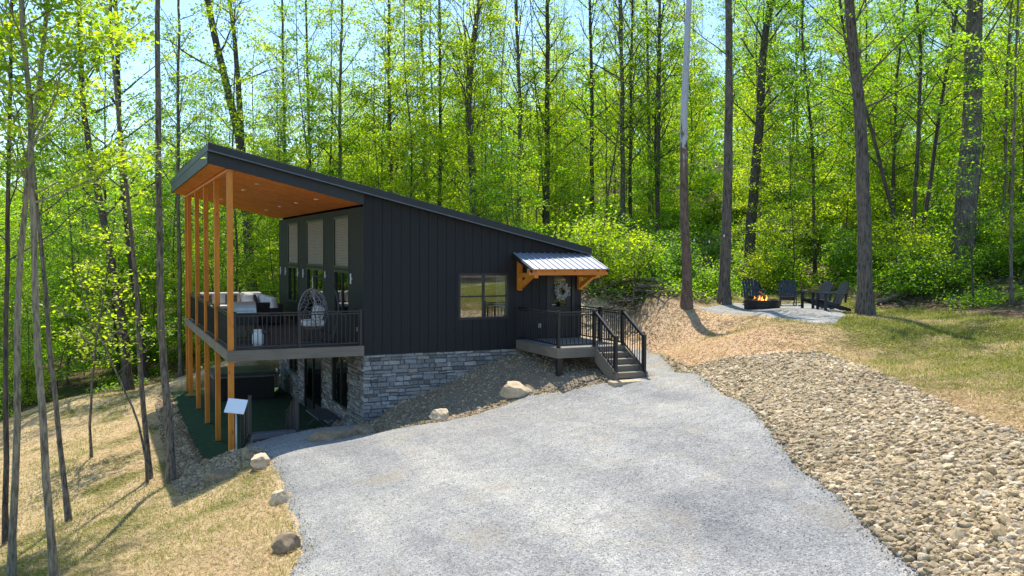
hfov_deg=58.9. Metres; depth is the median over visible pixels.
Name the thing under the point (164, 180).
wood tree
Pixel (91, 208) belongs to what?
wood tree
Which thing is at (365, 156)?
tree
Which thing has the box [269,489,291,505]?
boulder
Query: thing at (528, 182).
tree
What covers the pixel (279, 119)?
wood tree
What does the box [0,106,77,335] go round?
wood tree
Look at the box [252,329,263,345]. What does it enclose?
propane tank
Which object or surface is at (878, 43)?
wood tree
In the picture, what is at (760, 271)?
shrub
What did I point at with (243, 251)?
tree
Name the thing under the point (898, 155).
tree
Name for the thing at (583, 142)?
tree
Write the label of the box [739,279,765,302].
adirondack chair
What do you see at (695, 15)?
wood tree
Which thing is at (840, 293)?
adirondack chair
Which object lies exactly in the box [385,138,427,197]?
tree
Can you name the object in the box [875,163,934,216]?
shrub
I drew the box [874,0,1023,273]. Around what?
tree
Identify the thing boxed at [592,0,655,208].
wood tree
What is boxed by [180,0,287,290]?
wood tree
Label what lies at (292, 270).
window
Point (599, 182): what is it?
tree
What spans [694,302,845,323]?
fire pit gravel
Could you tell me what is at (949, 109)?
tree
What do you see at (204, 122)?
wood tree
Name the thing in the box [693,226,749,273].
shrub
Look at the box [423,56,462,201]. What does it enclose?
wood tree
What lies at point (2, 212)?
wood tree
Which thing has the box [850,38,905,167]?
tree
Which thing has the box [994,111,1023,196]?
tree
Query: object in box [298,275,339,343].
egg chair
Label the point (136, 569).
dry grass
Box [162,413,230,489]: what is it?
strip fines
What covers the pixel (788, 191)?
shrub
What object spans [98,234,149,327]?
tree
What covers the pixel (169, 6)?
sky
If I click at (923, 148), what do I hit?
shrub
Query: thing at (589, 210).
tree
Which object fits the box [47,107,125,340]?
wood tree
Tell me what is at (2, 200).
wood tree
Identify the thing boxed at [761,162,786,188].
shrub
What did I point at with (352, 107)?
wood tree
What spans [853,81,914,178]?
tree
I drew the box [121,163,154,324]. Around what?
wood tree
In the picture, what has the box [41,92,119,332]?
wood tree
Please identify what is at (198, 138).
wood tree
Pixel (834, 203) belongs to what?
shrub
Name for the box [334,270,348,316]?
window
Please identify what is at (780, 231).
shrub
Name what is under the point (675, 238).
shrub
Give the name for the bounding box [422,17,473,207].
wood tree
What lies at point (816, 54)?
wood tree
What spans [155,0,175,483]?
tree
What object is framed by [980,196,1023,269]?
shrub
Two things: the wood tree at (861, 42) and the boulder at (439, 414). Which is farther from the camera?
the wood tree at (861, 42)
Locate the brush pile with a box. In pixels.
[584,276,714,332]
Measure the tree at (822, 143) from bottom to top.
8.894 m
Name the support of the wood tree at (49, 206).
on the ground at (648, 326)
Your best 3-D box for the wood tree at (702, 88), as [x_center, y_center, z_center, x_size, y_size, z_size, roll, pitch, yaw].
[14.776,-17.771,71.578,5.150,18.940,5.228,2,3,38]
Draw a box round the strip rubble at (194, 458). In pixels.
[155,391,241,495]
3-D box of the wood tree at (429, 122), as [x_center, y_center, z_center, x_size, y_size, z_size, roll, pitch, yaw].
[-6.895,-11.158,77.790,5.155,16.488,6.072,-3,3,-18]
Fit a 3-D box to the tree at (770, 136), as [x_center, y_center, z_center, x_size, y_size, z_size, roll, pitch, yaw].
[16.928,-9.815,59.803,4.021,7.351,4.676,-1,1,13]
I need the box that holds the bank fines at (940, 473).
[667,352,1023,575]
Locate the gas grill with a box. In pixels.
[234,301,268,338]
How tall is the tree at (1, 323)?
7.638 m
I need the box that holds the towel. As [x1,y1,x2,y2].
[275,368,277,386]
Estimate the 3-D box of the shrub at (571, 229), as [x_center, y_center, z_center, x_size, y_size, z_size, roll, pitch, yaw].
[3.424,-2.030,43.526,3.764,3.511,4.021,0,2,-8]
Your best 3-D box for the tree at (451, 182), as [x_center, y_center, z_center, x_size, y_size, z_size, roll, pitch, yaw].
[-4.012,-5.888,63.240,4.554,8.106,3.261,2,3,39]
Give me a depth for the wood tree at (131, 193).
77.15 m
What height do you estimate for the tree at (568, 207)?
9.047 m
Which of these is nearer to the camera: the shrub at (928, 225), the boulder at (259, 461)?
the boulder at (259, 461)
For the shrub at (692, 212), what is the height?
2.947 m
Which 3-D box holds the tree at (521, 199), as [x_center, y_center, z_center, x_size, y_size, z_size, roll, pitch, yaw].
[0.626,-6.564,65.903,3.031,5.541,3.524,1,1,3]
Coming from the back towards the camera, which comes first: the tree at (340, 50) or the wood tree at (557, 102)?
the wood tree at (557, 102)
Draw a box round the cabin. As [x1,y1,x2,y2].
[171,142,647,451]
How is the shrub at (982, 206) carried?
on the ground at (648, 326)
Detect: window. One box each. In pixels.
[288,222,297,264]
[288,266,297,302]
[289,359,297,373]
[306,219,323,266]
[332,357,348,411]
[334,215,348,268]
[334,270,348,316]
[458,273,508,319]
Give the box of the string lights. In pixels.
[684,219,855,242]
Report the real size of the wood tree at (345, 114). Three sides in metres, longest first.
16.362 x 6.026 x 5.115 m
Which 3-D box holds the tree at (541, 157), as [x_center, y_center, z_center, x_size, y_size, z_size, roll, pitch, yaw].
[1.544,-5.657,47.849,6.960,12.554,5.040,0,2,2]
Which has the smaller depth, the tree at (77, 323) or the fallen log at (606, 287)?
the fallen log at (606, 287)
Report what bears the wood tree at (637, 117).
on the ground at (648, 326)
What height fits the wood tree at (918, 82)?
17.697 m
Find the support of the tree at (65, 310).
on the ground at (648, 326)
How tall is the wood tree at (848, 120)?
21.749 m
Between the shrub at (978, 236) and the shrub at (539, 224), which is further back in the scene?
the shrub at (539, 224)
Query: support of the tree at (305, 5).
on the ground at (648, 326)
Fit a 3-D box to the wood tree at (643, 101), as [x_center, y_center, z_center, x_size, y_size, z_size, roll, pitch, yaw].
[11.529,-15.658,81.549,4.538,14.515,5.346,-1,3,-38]
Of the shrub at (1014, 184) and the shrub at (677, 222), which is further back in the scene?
the shrub at (677, 222)
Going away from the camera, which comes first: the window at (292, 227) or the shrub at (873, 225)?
the window at (292, 227)
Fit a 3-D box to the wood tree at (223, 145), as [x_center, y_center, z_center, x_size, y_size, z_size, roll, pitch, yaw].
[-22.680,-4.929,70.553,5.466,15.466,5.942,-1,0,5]
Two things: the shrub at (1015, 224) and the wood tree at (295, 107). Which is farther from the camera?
the wood tree at (295, 107)
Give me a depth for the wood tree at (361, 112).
69.65 m
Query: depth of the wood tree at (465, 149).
77.39 m
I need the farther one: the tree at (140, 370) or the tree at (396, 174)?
the tree at (396, 174)
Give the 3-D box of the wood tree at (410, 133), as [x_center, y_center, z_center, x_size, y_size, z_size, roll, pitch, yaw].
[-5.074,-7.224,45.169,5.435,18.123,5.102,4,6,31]
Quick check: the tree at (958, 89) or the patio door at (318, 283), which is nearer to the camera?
the patio door at (318, 283)
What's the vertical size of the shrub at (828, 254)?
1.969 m
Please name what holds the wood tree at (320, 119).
on the ground at (648, 326)
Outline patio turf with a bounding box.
[171,386,330,458]
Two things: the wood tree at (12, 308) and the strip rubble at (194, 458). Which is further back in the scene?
the wood tree at (12, 308)
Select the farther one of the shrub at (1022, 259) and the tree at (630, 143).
the tree at (630, 143)
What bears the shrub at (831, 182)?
on the ground at (648, 326)
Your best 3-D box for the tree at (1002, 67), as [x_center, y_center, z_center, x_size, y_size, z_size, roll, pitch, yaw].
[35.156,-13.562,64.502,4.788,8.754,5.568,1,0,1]
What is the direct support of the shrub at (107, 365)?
on the ground at (648, 326)
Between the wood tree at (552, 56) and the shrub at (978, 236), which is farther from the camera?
the wood tree at (552, 56)
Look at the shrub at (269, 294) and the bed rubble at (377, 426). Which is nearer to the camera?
the bed rubble at (377, 426)
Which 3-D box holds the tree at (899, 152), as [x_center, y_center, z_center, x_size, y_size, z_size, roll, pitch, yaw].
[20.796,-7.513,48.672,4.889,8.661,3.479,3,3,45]
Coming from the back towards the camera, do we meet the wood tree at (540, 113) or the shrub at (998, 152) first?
the wood tree at (540, 113)
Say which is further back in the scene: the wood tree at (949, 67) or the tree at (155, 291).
the wood tree at (949, 67)
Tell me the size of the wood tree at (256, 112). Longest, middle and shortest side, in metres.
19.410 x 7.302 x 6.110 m
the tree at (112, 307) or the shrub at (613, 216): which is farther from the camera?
the shrub at (613, 216)
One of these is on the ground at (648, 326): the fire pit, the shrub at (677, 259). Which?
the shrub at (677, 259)
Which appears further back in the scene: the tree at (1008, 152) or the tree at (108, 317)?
the tree at (108, 317)
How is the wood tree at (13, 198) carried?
on the ground at (648, 326)
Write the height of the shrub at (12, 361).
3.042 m
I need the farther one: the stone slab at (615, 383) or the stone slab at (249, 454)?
the stone slab at (615, 383)
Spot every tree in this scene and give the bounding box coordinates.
[0,0,127,544]
[0,0,158,521]
[0,0,169,575]
[0,0,181,390]
[0,0,205,575]
[0,3,127,383]
[0,70,53,261]
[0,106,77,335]
[0,120,49,341]
[0,123,39,328]
[0,126,23,303]
[0,132,30,344]
[0,176,99,360]
[0,213,109,404]
[0,214,83,370]
[0,242,26,327]
[0,250,53,372]
[0,259,31,348]
[1,77,77,339]
[1,81,74,330]
[11,99,87,348]
[11,130,67,251]
[13,29,124,371]
[21,221,112,387]
[21,239,120,385]
[38,113,98,317]
[40,253,109,374]
[41,0,176,376]
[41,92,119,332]
[42,278,85,340]
[44,120,119,324]
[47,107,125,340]
[48,0,198,377]
[49,131,90,292]
[52,99,128,357]
[56,245,102,338]
[59,118,104,263]
[60,210,157,364]
[68,0,192,479]
[68,193,182,370]
[75,246,128,336]
[76,226,156,342]
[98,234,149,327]
[100,110,184,342]
[101,108,184,310]
[104,202,175,338]
[105,132,164,294]
[107,216,183,347]
[112,0,230,377]
[112,11,226,341]
[117,16,211,274]
[119,222,184,338]
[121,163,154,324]
[123,107,182,330]
[133,0,299,290]
[138,195,192,317]
[140,128,192,307]
[144,125,200,292]
[145,252,200,366]
[149,43,274,287]
[154,195,267,367]
[154,198,276,347]
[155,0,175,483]
[156,217,213,343]
[164,202,241,334]
[165,62,223,280]
[168,80,241,285]
[169,200,238,310]
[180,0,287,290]
[183,116,223,280]
[184,86,261,364]
[191,125,238,270]
[193,98,253,282]
[203,223,274,293]
[208,33,297,256]
[209,210,271,288]
[219,0,346,171]
[220,220,274,290]
[230,93,263,235]
[233,39,312,285]
[233,78,271,156]
[236,216,278,294]
[237,150,298,301]
[241,0,375,294]
[243,30,324,296]
[252,98,288,260]
[253,0,354,169]
[259,137,324,295]
[270,68,347,256]
[271,94,305,164]
[283,0,406,188]
[286,0,380,182]
[290,85,334,169]
[312,67,358,178]
[316,70,359,168]
[323,0,442,192]
[323,50,382,174]
[325,69,377,174]
[332,0,423,194]
[334,17,413,195]
[342,67,385,176]
[342,86,371,180]
[342,116,394,182]
[343,85,388,184]
[344,101,380,183]
[363,98,383,179]
[364,30,447,204]
[368,0,467,203]
[371,123,432,202]
[372,0,467,199]
[373,41,435,198]
[380,0,489,205]
[380,0,494,205]
[381,20,466,210]
[383,156,423,194]
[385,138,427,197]
[402,0,527,216]
[405,0,522,215]
[412,60,450,207]
[420,34,484,202]
[421,0,487,206]
[422,0,539,225]
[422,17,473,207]
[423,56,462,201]
[435,152,468,204]
[437,1,516,219]
[438,127,499,218]
[445,141,529,223]
[446,0,537,217]
[446,65,487,197]
[448,160,482,213]
[451,44,501,203]
[458,0,558,224]
[460,93,573,238]
[460,183,514,221]
[462,0,584,226]
[468,51,512,215]
[481,31,523,222]
[483,0,596,235]
[486,0,543,222]
[487,38,541,186]
[488,120,542,230]
[490,67,606,237]
[500,126,568,231]
[501,163,538,221]
[502,65,522,201]
[506,0,600,233]
[507,47,550,216]
[514,0,598,168]
[522,16,588,237]
[522,45,560,209]
[524,117,613,238]
[527,106,598,229]
[529,0,589,216]
[529,147,563,226]
[532,0,600,229]
[534,19,599,221]
[538,0,676,229]
[539,63,576,175]
[541,84,613,212]
[541,133,622,240]
[548,0,680,250]
[552,138,602,223]
[553,0,614,195]
[554,22,586,208]
[556,0,665,224]
[562,0,678,231]
[566,0,647,217]
[579,1,654,196]
[581,77,644,214]
[581,79,634,203]
[588,25,639,194]
[590,0,701,230]
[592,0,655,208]
[597,0,663,220]
[605,97,702,245]
[606,0,690,238]
[608,0,699,245]
[611,0,671,191]
[613,103,691,225]
[617,115,679,201]
[618,40,661,150]
[625,141,698,238]
[634,0,699,189]
[637,103,708,231]
[642,70,714,205]
[650,0,709,182]
[652,111,698,192]
[653,0,721,148]
[653,1,680,176]
[657,0,808,304]
[663,0,737,206]
[668,0,719,309]
[672,0,724,173]
[678,79,723,181]
[690,1,721,170]
[690,1,758,133]
[692,0,843,283]
[698,0,767,130]
[710,7,773,166]
[711,3,751,163]
[713,0,795,148]
[714,0,816,206]
[716,0,804,249]
[719,113,787,258]
[721,21,805,223]
[722,94,781,194]
[724,2,794,153]
[732,46,854,279]
[733,78,780,169]
[734,0,815,164]
[734,0,816,153]
[740,0,803,125]
[740,86,798,174]
[741,0,839,158]
[750,0,900,278]
[757,96,845,219]
[769,2,828,163]
[770,0,828,170]
[771,0,998,315]
[785,0,846,178]
[785,70,847,178]
[791,77,884,222]
[795,46,898,237]
[796,0,913,158]
[799,0,842,144]
[801,0,948,255]
[810,0,871,158]
[810,0,885,175]
[811,0,988,258]
[812,0,915,159]
[816,98,850,162]
[819,0,892,163]
[819,98,855,175]
[826,4,866,130]
[827,0,877,88]
[830,0,1011,263]
[830,11,955,233]
[832,83,905,200]
[833,83,889,184]
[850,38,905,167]
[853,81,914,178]
[863,0,889,146]
[863,0,933,114]
[865,0,989,212]
[867,1,951,202]
[868,71,945,209]
[870,1,912,130]
[873,87,911,165]
[874,0,1023,258]
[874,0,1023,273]
[877,87,991,236]
[896,0,999,131]
[899,1,1004,147]
[901,3,1004,168]
[904,0,934,132]
[904,45,985,157]
[911,0,1023,302]
[915,2,960,108]
[917,34,1023,209]
[921,40,986,147]
[925,2,966,127]
[927,1,989,124]
[931,0,1023,237]
[932,45,993,133]
[941,0,1023,215]
[942,0,1023,242]
[955,0,1023,176]
[964,0,1014,124]
[979,37,1023,211]
[980,65,1022,204]
[983,1,1022,131]
[983,10,1023,137]
[984,36,1023,134]
[985,63,1011,148]
[989,30,1023,197]
[994,18,1023,45]
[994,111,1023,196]
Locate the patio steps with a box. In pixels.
[241,392,299,447]
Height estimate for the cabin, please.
8.553 m
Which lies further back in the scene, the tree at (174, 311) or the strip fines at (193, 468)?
the tree at (174, 311)
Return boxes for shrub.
[0,345,46,402]
[0,369,31,418]
[2,346,56,404]
[41,330,64,344]
[90,348,133,372]
[115,331,177,368]
[156,305,185,347]
[168,327,202,354]
[200,344,224,364]
[263,276,278,302]
[520,206,562,233]
[550,196,660,289]
[550,208,596,242]
[557,197,604,224]
[558,225,610,255]
[565,219,633,275]
[597,199,639,227]
[599,214,668,282]
[606,230,662,268]
[608,211,679,260]
[616,235,681,277]
[625,179,668,207]
[633,192,692,229]
[641,218,680,266]
[650,225,710,273]
[651,235,704,278]
[652,205,704,242]
[660,190,702,231]
[692,189,735,221]
[692,257,740,291]
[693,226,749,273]
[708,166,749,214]
[731,240,785,291]
[738,164,773,194]
[740,210,794,261]
[741,235,809,272]
[749,248,806,285]
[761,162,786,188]
[765,222,791,240]
[767,174,806,206]
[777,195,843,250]
[778,189,825,236]
[783,138,833,180]
[798,149,853,191]
[802,191,830,215]
[804,161,854,196]
[806,221,873,277]
[807,171,885,240]
[812,232,856,266]
[822,231,887,281]
[823,199,887,243]
[828,175,899,213]
[838,235,894,276]
[843,212,881,238]
[850,199,941,277]
[872,244,951,297]
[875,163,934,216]
[875,205,911,225]
[876,216,949,263]
[888,219,960,281]
[890,150,937,182]
[897,227,949,262]
[899,159,950,204]
[902,135,942,163]
[902,218,952,256]
[910,183,955,216]
[912,138,945,165]
[918,209,953,238]
[919,246,990,288]
[923,146,957,176]
[927,206,1021,262]
[928,165,956,193]
[936,192,1013,243]
[946,162,998,194]
[952,235,1023,277]
[978,183,1023,234]
[979,127,1021,171]
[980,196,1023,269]
[986,198,1023,249]
[994,159,1023,199]
[998,192,1023,224]
[1003,227,1023,264]
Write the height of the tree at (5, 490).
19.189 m
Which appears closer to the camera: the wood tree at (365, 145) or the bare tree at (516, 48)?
the bare tree at (516, 48)
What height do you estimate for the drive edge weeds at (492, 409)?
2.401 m
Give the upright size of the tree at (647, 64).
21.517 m
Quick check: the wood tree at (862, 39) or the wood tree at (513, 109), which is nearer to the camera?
the wood tree at (862, 39)
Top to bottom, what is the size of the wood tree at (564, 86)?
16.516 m
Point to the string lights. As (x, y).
(765, 229)
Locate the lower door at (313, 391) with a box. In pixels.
[304,358,322,408]
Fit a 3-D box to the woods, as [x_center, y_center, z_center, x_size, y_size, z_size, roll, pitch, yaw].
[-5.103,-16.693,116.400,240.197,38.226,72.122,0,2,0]
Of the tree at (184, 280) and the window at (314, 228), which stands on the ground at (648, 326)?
the tree at (184, 280)
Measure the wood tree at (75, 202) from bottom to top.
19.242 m
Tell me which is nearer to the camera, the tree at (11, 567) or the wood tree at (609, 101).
the tree at (11, 567)
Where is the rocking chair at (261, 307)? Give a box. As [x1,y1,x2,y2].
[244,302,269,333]
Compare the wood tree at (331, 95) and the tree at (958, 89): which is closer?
the wood tree at (331, 95)
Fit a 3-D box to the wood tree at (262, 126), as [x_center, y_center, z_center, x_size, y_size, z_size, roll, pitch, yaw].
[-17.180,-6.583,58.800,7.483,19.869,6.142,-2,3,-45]
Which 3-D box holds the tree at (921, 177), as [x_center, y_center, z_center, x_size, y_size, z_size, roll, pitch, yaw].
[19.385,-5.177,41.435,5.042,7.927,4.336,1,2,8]
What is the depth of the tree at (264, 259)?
48.50 m
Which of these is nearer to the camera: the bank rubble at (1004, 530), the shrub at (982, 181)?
the bank rubble at (1004, 530)
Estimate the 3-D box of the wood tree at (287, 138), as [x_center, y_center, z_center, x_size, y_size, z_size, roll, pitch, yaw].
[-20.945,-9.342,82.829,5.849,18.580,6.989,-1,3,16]
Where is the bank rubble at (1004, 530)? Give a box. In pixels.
[660,349,1023,575]
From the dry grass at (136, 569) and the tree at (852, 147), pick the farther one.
the tree at (852, 147)
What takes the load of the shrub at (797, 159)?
on the ground at (648, 326)
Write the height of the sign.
1.677 m
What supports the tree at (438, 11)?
on the ground at (648, 326)
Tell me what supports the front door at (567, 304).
in the cabin
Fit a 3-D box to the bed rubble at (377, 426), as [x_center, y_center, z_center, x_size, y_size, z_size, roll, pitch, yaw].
[-0.360,3.321,25.026,8.274,2.853,4.048,-1,3,-24]
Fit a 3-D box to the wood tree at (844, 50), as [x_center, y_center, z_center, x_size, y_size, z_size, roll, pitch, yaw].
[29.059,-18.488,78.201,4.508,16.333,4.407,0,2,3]
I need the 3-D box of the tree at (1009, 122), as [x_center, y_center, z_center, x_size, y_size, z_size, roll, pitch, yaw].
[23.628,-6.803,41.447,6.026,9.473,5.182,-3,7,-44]
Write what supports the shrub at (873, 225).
on the ground at (648, 326)
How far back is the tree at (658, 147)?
47.86 m
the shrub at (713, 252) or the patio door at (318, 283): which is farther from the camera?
the shrub at (713, 252)
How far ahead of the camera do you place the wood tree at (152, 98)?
61.08 m
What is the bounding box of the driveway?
[246,348,918,575]
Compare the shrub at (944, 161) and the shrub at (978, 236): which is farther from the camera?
the shrub at (944, 161)
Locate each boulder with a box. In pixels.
[250,453,269,469]
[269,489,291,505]
[271,532,300,554]
[429,408,448,419]
[499,381,531,398]
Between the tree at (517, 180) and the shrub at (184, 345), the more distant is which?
the shrub at (184, 345)
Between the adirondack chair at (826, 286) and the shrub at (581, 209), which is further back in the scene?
the shrub at (581, 209)
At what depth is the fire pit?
32.60 m
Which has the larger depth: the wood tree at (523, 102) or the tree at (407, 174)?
the wood tree at (523, 102)
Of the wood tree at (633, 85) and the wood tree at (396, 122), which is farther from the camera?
the wood tree at (396, 122)
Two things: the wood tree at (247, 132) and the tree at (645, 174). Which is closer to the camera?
the tree at (645, 174)
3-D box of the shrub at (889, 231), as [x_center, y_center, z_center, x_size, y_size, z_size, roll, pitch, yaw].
[14.825,-1.827,34.946,3.466,3.234,3.703,-1,3,-29]
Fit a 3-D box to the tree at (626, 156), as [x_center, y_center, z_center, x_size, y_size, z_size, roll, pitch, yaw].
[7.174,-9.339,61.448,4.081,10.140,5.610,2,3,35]
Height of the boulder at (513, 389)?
0.526 m
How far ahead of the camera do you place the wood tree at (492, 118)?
50.95 m
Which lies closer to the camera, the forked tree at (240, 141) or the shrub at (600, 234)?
the shrub at (600, 234)
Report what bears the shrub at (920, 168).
on the ground at (648, 326)
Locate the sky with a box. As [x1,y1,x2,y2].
[0,0,1023,189]
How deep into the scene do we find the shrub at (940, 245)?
35.55 m
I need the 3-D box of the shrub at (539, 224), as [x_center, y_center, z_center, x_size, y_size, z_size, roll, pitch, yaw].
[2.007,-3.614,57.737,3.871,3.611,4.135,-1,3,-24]
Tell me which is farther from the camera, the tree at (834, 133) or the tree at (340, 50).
the tree at (834, 133)
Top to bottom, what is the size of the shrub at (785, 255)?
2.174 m
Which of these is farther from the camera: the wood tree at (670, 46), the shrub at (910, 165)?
the shrub at (910, 165)
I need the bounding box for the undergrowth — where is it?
[0,144,1023,399]
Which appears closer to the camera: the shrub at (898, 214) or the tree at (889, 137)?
the shrub at (898, 214)
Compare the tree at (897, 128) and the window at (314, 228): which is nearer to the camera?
the window at (314, 228)
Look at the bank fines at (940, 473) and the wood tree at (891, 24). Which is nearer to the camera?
the bank fines at (940, 473)
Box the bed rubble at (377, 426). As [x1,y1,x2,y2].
[358,352,648,434]
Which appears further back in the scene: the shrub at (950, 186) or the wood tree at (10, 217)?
the wood tree at (10, 217)
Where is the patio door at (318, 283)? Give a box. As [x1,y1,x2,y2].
[306,267,323,330]
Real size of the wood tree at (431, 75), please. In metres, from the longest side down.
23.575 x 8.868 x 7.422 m
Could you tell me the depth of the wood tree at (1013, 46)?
64.36 m
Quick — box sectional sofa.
[200,292,282,323]
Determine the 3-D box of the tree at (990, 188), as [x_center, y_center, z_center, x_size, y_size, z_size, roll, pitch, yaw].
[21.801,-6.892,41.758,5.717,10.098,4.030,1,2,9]
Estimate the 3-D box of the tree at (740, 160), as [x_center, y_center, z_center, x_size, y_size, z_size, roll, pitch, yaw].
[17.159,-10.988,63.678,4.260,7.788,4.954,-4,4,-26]
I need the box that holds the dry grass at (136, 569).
[0,383,303,575]
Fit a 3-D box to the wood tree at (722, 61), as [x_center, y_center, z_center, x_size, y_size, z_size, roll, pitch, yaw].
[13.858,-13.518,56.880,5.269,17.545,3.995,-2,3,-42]
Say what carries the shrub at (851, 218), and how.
on the ground at (648, 326)
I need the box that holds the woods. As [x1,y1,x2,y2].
[0,29,1022,304]
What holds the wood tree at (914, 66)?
on the ground at (648, 326)
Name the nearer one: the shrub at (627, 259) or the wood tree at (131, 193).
the shrub at (627, 259)
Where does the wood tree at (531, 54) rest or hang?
on the ground at (648, 326)
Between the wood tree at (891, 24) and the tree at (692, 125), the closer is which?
the tree at (692, 125)
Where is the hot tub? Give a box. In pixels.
[210,365,275,401]
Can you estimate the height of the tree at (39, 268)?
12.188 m
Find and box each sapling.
[31,254,186,484]
[48,168,172,457]
[914,86,1023,307]
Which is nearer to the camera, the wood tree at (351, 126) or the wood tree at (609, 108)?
the wood tree at (609, 108)
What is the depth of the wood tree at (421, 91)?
48.45 m
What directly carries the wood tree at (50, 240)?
on the ground at (648, 326)
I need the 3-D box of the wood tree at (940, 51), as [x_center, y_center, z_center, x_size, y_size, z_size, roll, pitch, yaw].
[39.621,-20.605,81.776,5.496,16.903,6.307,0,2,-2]
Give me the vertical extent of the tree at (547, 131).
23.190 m
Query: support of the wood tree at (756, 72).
on the ground at (648, 326)
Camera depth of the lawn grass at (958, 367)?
22.57 m
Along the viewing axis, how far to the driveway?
15.37 m
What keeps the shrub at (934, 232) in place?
on the ground at (648, 326)
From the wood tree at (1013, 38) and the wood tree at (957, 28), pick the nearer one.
the wood tree at (957, 28)
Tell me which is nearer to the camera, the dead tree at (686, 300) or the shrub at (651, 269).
the dead tree at (686, 300)
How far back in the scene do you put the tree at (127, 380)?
40.90 m
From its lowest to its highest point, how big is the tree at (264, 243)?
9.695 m
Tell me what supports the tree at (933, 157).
on the ground at (648, 326)
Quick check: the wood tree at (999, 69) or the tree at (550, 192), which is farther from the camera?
the tree at (550, 192)
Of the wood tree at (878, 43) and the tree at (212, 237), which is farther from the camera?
the wood tree at (878, 43)
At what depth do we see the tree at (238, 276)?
41.28 m
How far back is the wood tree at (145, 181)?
66.55 m
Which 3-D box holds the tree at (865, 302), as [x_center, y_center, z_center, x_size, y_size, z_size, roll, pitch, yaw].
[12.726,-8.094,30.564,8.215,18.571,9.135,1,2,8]
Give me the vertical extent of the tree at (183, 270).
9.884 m
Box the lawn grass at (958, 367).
[587,292,1023,431]
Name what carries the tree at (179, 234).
on the ground at (648, 326)
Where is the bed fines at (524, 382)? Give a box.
[363,351,605,430]
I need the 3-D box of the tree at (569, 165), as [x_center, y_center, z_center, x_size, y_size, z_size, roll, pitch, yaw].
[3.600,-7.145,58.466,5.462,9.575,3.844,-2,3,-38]
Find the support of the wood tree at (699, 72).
on the ground at (648, 326)
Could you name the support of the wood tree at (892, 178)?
on the ground at (648, 326)
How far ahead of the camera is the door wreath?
27.50 m
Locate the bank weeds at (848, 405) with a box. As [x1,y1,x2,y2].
[675,349,1023,569]
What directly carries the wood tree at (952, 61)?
on the ground at (648, 326)
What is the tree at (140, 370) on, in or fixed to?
on the ground at (648, 326)
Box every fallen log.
[599,280,627,290]
[876,282,935,304]
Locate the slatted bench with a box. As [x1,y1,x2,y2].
[305,408,338,426]
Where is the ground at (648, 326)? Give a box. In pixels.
[0,144,1023,575]
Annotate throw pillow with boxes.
[200,294,211,304]
[225,293,236,303]
[242,293,253,301]
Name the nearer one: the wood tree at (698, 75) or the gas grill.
the gas grill
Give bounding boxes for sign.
[224,398,247,457]
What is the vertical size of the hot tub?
1.000 m
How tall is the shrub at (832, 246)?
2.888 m
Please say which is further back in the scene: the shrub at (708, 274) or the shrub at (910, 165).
the shrub at (910, 165)
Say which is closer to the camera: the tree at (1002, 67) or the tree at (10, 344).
the tree at (10, 344)
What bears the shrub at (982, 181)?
on the ground at (648, 326)
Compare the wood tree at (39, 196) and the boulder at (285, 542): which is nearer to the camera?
the boulder at (285, 542)
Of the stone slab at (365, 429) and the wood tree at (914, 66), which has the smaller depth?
the stone slab at (365, 429)
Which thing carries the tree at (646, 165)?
on the ground at (648, 326)
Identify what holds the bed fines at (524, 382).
on the ground at (648, 326)
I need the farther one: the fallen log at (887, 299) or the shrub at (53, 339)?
the shrub at (53, 339)
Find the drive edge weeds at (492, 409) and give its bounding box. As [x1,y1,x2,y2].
[244,348,918,575]
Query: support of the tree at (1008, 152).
on the ground at (648, 326)
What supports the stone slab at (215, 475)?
on the ground at (648, 326)
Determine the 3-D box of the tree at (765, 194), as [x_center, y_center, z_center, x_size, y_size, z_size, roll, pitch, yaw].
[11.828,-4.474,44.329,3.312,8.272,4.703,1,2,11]
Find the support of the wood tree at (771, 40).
on the ground at (648, 326)
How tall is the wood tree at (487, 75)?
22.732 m
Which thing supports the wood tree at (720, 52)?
on the ground at (648, 326)
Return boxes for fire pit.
[744,291,779,309]
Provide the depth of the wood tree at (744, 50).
72.14 m
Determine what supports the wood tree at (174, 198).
on the ground at (648, 326)
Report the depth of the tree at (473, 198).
41.16 m
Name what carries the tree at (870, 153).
on the ground at (648, 326)
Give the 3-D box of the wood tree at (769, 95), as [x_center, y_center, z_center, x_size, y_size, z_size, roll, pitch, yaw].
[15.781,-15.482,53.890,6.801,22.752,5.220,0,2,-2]
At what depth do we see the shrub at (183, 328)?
55.27 m
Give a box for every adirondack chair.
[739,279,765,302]
[776,280,799,305]
[798,281,834,308]
[814,282,850,310]
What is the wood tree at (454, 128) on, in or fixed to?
on the ground at (648, 326)
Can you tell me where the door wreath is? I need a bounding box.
[554,282,570,300]
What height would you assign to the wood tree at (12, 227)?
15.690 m
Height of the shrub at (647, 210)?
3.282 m
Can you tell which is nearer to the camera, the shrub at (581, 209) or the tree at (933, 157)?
the tree at (933, 157)
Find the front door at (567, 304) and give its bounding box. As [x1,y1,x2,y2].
[547,275,574,337]
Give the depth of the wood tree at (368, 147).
52.70 m
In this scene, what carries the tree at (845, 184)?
on the ground at (648, 326)
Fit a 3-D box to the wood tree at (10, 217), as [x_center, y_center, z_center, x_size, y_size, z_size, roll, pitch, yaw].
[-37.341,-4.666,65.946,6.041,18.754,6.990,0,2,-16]
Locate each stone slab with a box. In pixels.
[202,470,235,481]
[244,449,258,459]
[307,429,358,440]
[353,423,374,434]
[608,379,642,386]
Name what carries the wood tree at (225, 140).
on the ground at (648, 326)

